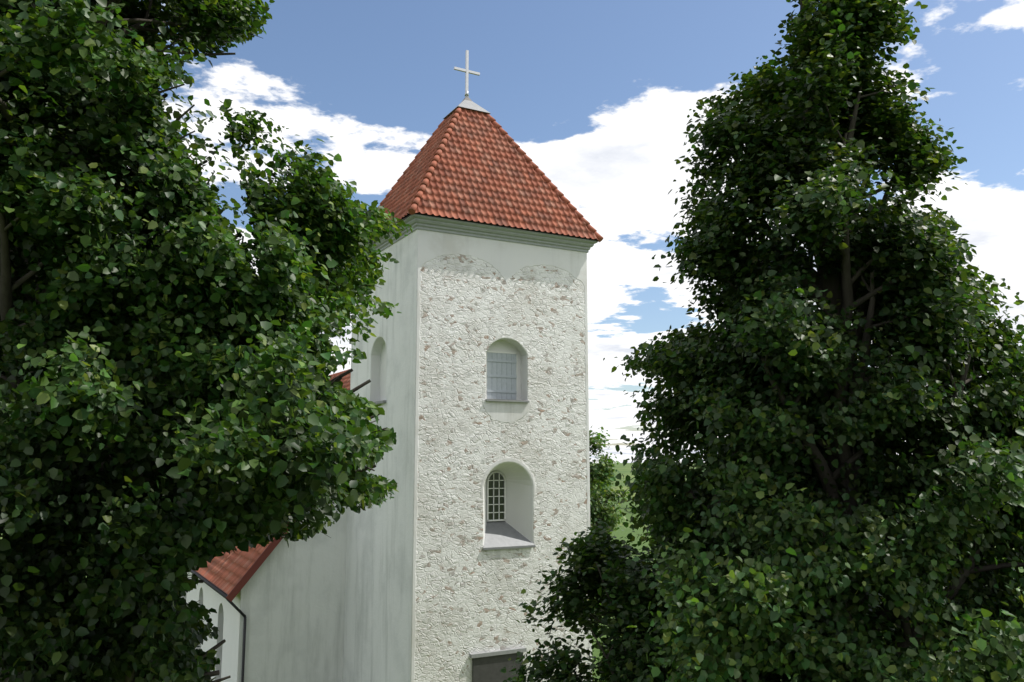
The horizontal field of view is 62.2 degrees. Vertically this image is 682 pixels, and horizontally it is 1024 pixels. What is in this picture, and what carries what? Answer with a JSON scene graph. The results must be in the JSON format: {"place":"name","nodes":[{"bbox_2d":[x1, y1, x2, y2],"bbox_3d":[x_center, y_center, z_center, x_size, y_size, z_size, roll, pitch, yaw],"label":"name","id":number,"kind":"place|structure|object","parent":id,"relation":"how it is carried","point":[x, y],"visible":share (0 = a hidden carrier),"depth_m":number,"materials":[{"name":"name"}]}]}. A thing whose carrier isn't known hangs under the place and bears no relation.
{"place":"outdoors","nodes":[
{"label":"outdoors","id":0,"kind":"place"},
{"bbox_2d":[342,229,591,681],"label":"church tower","id":1,"kind":"structure","parent":0,"point":[433,588],"depth_m":29.79,"materials":[{"name":"white stone"}]},
{"bbox_2d":[374,350,535,681],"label":"tower windows","id":2,"kind":"structure","parent":1,"relation":"attached to","point":[501,384],"depth_m":30.27,"materials":[{"name":"glass"}]},
{"bbox_2d":[368,214,597,253],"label":"tower cornice","id":3,"kind":"structure","parent":1,"relation":"attached to","point":[431,223],"depth_m":30.66,"materials":[{"name":"white paint"}]},
{"bbox_2d":[366,96,602,242],"bbox_3d":[-1.863,-6.851,34.471,7.998,6.616,7.998,4,-9,-28],"label":"tower roof cap","id":4,"kind":"object","parent":3,"relation":"on","point":[467,103],"visible":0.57,"depth_m":32.76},
{"bbox_2d":[454,50,479,96],"bbox_3d":[-1.863,-11.008,35.055,1.160,2.100,0.180,4,-9,-28],"label":"cross","id":5,"kind":"object","parent":4,"relation":"on","point":[466,70],"visible":1,"depth_m":35.03,"materials":[{"name":"white metal"}]},
{"bbox_2d":[370,108,597,239],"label":"tower roof tiles","id":6,"kind":"object","parent":4,"relation":"on","point":[484,171],"visible":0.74,"depth_m":32.02,"materials":[{"name":"tile"}]},
{"bbox_2d":[0,463,1023,680],"bbox_3d":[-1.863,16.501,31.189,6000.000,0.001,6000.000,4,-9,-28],"label":"ground grass","id":7,"kind":"structure","parent":0,"point":[625,471],"depth_m":157.43,"materials":[{"name":"green plant"}]},
{"bbox_2d":[0,0,413,681],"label":"maple tree","id":8,"kind":"object","parent":7,"relation":"on","point":[246,478],"depth_m":12.09,"materials":[{"name":"green plant"}]},
{"bbox_2d":[181,502,346,681],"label":"church nave","id":9,"kind":"structure","parent":7,"relation":"on","point":[289,602],"depth_m":32.63,"materials":[{"name":"white paint"}]},
{"bbox_2d":[190,369,348,681],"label":"nave roof trim","id":10,"kind":"structure","parent":9,"relation":"attached to","point":[249,574],"depth_m":31.66,"materials":[{"name":"black metal"}]},
{"bbox_2d":[197,370,350,593],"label":"nave roof tiles","id":11,"kind":"object","parent":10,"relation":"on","point":[226,571],"visible":0.02,"depth_m":33.77,"materials":[{"name":"tile"}]},
{"bbox_2d":[589,426,633,540],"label":"tree","id":12,"kind":"object","parent":7,"relation":"on","point":[601,509],"depth_m":65.86,"materials":[{"name":"green plant"}]},
{"bbox_2d":[590,466,724,497],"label":"treeline","id":13,"kind":"object","parent":7,"relation":"on","point":[602,490],"depth_m":188.04,"materials":[{"name":"green plant"}]},
{"bbox_2d":[500,519,911,681],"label":"tree","id":14,"kind":"object","parent":7,"relation":"on","point":[582,580],"depth_m":16.71,"materials":[{"name":"green plant"}]},
{"bbox_2d":[603,0,1023,681],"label":"linden tree","id":15,"kind":"object","parent":7,"relation":"on","point":[719,582],"depth_m":14.99,"materials":[{"name":"green plant"}]},
{"bbox_2d":[105,0,1023,462],"label":"sky","id":16,"kind":"structure","parent":0,"point":[599,95],"materials":[{"name":"blue"}]}
]}

